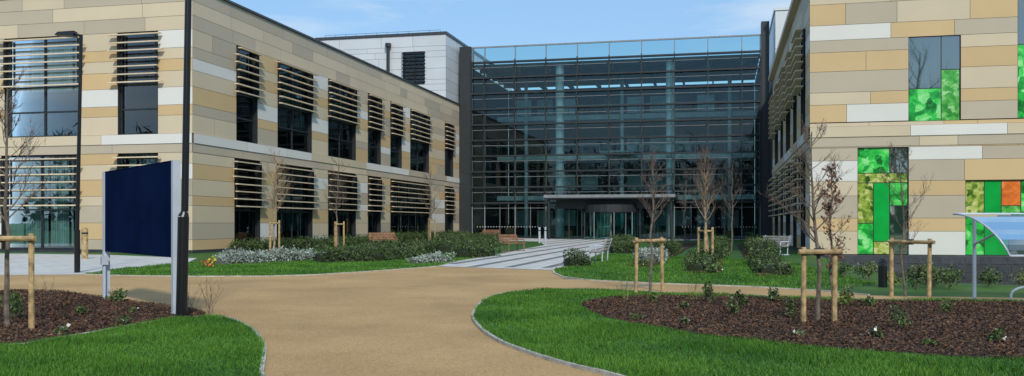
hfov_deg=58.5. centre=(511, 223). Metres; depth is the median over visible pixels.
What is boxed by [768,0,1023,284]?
clinic wing
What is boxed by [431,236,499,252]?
box hedge
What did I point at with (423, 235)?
box hedge
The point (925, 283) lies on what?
shrub
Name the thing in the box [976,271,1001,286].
shrub
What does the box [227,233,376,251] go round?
box hedge
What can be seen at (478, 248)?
box hedge
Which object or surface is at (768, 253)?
box hedge
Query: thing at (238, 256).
lavender hedge
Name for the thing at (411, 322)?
tan path
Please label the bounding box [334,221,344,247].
tree stake frame
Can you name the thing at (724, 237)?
box hedge
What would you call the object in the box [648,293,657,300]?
shrub
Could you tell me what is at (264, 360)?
path edging
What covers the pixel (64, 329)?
shrub
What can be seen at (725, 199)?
young tree
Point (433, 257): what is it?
lavender hedge
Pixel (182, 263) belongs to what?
street lamp
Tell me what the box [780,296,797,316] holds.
shrub
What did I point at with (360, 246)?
box hedge
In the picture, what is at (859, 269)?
shrub
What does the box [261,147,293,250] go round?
young tree
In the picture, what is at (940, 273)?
shrub
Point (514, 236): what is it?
park bench
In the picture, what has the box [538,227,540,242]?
steel bollard
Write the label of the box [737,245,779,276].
mulch bed
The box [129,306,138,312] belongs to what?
shrub
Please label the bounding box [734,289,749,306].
shrub
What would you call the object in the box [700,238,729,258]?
box hedge
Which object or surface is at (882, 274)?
bollard light
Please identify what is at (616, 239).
box hedge
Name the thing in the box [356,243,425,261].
box hedge
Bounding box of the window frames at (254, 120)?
[1,31,452,248]
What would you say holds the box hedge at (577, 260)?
on the grass ground at (939, 289)
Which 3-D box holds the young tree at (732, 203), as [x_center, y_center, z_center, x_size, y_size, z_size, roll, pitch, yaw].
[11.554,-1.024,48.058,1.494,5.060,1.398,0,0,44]
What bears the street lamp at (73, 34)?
on the concrete pavement
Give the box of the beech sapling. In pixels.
[817,162,852,295]
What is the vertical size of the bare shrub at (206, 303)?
0.628 m
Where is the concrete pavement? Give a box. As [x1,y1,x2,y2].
[0,253,195,274]
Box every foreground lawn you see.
[0,316,260,375]
[476,289,1023,375]
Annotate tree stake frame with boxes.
[0,233,36,329]
[269,220,279,249]
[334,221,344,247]
[428,218,435,240]
[633,237,665,292]
[697,227,713,253]
[798,247,842,322]
[888,238,935,298]
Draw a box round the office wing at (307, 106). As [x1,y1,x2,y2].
[0,0,459,252]
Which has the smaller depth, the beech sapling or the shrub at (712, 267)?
the beech sapling
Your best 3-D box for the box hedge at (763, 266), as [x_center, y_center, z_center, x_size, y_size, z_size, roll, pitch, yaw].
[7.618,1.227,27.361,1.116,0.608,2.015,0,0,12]
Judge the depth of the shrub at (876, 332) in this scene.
11.59 m
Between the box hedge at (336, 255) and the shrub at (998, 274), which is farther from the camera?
the box hedge at (336, 255)
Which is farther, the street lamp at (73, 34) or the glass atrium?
the glass atrium
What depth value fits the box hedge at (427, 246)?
44.45 m
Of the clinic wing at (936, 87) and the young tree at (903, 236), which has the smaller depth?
the young tree at (903, 236)
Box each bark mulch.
[0,288,205,343]
[582,294,1023,358]
[626,252,678,266]
[687,258,722,273]
[742,252,792,275]
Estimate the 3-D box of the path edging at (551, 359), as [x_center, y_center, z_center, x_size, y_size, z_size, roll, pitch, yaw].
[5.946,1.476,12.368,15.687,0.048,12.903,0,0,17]
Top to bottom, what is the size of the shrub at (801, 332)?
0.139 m
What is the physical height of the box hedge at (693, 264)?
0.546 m
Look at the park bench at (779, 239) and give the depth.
43.17 m
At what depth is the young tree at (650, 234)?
19.43 m
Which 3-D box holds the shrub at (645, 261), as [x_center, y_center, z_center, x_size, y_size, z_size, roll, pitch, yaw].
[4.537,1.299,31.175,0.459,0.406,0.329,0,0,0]
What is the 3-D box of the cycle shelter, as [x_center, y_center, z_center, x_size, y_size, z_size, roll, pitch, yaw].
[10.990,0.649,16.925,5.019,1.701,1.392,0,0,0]
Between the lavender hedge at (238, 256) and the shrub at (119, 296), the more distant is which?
the lavender hedge at (238, 256)
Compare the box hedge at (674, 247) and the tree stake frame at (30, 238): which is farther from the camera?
the box hedge at (674, 247)
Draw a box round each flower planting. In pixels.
[201,258,214,266]
[208,255,215,265]
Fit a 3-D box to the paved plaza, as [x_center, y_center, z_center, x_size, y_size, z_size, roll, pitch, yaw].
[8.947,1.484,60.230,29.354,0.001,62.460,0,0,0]
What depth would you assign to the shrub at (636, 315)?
13.89 m
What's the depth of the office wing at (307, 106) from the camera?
50.76 m
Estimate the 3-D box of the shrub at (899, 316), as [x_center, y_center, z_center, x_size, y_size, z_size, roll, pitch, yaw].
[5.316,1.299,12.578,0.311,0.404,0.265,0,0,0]
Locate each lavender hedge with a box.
[211,245,323,265]
[406,250,456,263]
[632,245,668,262]
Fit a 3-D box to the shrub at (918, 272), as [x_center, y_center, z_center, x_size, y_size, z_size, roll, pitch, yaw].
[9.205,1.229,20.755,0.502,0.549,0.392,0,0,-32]
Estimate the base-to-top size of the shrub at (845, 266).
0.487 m
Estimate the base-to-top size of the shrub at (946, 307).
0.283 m
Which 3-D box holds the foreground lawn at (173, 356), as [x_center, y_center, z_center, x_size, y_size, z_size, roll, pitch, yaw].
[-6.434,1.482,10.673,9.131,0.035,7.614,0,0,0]
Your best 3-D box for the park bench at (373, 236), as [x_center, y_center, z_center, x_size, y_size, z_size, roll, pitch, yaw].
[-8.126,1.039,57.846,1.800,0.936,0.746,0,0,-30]
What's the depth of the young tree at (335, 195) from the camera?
49.95 m
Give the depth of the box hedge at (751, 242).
40.77 m
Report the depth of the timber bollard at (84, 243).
38.08 m
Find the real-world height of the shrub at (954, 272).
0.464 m
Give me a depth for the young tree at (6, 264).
12.91 m
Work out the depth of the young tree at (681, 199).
69.91 m
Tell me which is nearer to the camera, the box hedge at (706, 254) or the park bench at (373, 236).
the box hedge at (706, 254)
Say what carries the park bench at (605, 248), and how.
on the grass ground at (939, 289)
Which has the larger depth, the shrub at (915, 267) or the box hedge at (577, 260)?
the box hedge at (577, 260)
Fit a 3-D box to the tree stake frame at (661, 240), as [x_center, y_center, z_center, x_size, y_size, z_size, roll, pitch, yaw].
[2.922,0.900,19.509,0.122,1.201,1.320,0,0,38]
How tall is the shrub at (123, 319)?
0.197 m
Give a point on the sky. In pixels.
(476, 23)
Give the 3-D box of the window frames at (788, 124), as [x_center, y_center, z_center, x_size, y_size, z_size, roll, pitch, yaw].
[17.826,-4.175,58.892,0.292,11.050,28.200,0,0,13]
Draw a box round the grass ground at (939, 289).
[0,236,1023,297]
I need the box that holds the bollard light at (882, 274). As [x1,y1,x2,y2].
[878,258,886,287]
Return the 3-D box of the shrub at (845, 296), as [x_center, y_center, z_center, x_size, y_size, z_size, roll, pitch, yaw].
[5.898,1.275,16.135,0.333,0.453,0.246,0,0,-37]
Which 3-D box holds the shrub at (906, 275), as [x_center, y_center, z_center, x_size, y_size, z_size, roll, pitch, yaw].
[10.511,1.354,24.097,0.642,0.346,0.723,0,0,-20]
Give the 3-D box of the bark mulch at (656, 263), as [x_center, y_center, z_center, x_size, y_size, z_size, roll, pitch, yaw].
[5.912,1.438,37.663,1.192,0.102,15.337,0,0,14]
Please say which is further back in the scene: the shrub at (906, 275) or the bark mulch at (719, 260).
the bark mulch at (719, 260)
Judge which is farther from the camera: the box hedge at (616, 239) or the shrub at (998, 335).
the box hedge at (616, 239)
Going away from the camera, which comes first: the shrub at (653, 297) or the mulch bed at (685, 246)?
the shrub at (653, 297)
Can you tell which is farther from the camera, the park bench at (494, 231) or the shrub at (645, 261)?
the park bench at (494, 231)
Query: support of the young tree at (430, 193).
on the grass ground at (939, 289)
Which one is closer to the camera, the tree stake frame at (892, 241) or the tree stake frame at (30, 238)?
the tree stake frame at (30, 238)
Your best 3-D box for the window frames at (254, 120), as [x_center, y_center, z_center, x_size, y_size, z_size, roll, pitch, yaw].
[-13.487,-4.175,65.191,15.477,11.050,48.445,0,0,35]
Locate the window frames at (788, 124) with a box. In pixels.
[775,30,810,247]
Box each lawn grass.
[85,253,476,275]
[472,287,1023,321]
[554,253,874,288]
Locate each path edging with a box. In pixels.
[14,315,265,375]
[81,245,869,294]
[472,288,1002,375]
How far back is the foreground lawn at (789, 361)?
10.05 m
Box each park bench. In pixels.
[368,233,396,243]
[482,230,499,235]
[498,234,524,251]
[589,238,611,260]
[760,235,791,254]
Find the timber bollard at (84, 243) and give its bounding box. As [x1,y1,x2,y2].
[81,228,87,258]
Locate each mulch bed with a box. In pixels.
[627,243,696,267]
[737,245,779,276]
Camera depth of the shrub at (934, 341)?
10.88 m
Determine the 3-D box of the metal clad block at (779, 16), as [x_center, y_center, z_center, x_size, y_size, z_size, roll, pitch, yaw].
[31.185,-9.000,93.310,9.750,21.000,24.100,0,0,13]
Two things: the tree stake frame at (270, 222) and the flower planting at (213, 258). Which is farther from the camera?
the tree stake frame at (270, 222)
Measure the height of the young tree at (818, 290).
3.134 m
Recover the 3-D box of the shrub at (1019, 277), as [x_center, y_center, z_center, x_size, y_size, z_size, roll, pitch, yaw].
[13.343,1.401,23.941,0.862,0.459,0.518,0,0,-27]
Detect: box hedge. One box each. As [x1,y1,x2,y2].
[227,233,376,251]
[313,237,374,262]
[322,238,414,253]
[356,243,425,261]
[376,229,467,242]
[387,235,458,253]
[429,231,502,241]
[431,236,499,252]
[449,236,502,257]
[562,247,591,266]
[603,233,634,250]
[610,238,634,252]
[648,237,683,255]
[681,248,717,262]
[681,254,715,271]
[700,233,730,252]
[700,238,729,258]
[741,233,780,254]
[745,247,783,265]
[750,256,784,273]
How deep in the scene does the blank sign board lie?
15.80 m
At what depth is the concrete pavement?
34.67 m
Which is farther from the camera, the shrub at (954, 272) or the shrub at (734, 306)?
the shrub at (954, 272)
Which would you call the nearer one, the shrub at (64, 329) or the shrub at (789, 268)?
the shrub at (64, 329)
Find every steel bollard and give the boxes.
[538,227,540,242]
[544,227,545,241]
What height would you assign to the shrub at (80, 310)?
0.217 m
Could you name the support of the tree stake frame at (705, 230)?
on the mulch bed
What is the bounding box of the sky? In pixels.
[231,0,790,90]
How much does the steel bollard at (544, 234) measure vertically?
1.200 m
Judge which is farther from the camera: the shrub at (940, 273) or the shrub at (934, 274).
the shrub at (940, 273)
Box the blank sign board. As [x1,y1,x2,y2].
[99,160,180,315]
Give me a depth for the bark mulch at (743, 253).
26.05 m
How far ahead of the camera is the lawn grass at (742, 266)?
26.05 m
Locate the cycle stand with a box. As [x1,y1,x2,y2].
[1010,286,1023,298]
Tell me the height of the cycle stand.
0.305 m
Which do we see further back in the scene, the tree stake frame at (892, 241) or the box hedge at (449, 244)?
the box hedge at (449, 244)
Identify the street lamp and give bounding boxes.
[54,31,82,272]
[173,0,191,317]
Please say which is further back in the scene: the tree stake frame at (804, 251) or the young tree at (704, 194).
the young tree at (704, 194)
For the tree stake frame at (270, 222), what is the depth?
46.54 m
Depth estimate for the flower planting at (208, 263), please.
30.86 m
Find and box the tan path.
[0,266,1023,375]
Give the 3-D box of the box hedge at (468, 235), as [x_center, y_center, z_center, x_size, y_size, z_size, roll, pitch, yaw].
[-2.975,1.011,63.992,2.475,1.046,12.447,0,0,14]
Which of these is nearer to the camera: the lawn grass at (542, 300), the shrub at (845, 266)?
the lawn grass at (542, 300)
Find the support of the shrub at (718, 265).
on the mulch bed
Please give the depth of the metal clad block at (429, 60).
88.90 m
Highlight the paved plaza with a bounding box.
[442,238,743,269]
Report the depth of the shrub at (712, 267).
26.62 m
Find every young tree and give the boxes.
[0,67,48,325]
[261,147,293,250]
[323,156,350,246]
[418,166,441,238]
[636,144,674,291]
[678,167,697,242]
[686,145,725,251]
[713,168,734,233]
[719,160,742,251]
[760,114,853,320]
[880,142,934,295]
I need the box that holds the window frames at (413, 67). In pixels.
[325,30,430,84]
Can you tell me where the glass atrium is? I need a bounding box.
[459,21,772,239]
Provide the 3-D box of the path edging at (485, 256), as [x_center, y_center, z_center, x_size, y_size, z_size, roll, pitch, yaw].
[-2.553,1.482,40.346,19.919,0.035,42.919,0,0,0]
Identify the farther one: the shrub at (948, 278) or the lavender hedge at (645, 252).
the lavender hedge at (645, 252)
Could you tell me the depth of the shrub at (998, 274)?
22.97 m
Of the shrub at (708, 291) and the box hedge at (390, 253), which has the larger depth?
the box hedge at (390, 253)
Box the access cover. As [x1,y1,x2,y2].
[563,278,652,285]
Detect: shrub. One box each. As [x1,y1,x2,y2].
[0,289,20,310]
[9,294,24,318]
[35,278,53,302]
[54,323,70,334]
[74,305,88,313]
[104,288,128,301]
[114,314,131,324]
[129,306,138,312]
[187,286,201,311]
[200,275,223,312]
[614,269,636,298]
[629,313,645,318]
[639,257,649,265]
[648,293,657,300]
[675,301,689,307]
[679,316,689,324]
[685,275,705,298]
[700,281,716,302]
[706,264,717,273]
[714,262,722,271]
[726,293,739,314]
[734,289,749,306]
[768,286,780,301]
[775,263,791,275]
[780,264,794,273]
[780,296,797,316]
[790,329,805,334]
[837,262,854,277]
[837,283,853,305]
[853,262,877,280]
[861,261,877,278]
[862,295,874,305]
[867,327,884,338]
[887,271,901,285]
[887,303,910,328]
[894,269,917,279]
[905,261,925,281]
[907,265,926,288]
[920,262,939,285]
[920,338,940,345]
[924,264,938,286]
[932,263,961,284]
[938,298,955,311]
[939,270,964,288]
[942,266,964,281]
[976,266,1001,283]
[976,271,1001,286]
[978,269,1002,282]
[985,327,1005,341]
[1009,268,1023,284]
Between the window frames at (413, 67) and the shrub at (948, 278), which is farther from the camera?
the window frames at (413, 67)
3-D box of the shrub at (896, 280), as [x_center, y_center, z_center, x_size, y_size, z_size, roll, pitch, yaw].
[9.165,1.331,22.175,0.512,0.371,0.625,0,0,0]
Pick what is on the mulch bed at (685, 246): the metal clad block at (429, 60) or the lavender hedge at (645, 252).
the lavender hedge at (645, 252)
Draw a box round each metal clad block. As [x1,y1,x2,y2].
[315,30,511,102]
[769,7,788,92]
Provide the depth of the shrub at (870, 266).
24.47 m
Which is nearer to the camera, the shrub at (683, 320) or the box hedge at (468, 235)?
the shrub at (683, 320)
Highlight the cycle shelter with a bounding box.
[953,213,1023,297]
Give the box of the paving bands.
[449,239,702,267]
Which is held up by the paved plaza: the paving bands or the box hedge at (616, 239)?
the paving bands
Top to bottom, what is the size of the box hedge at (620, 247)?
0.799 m

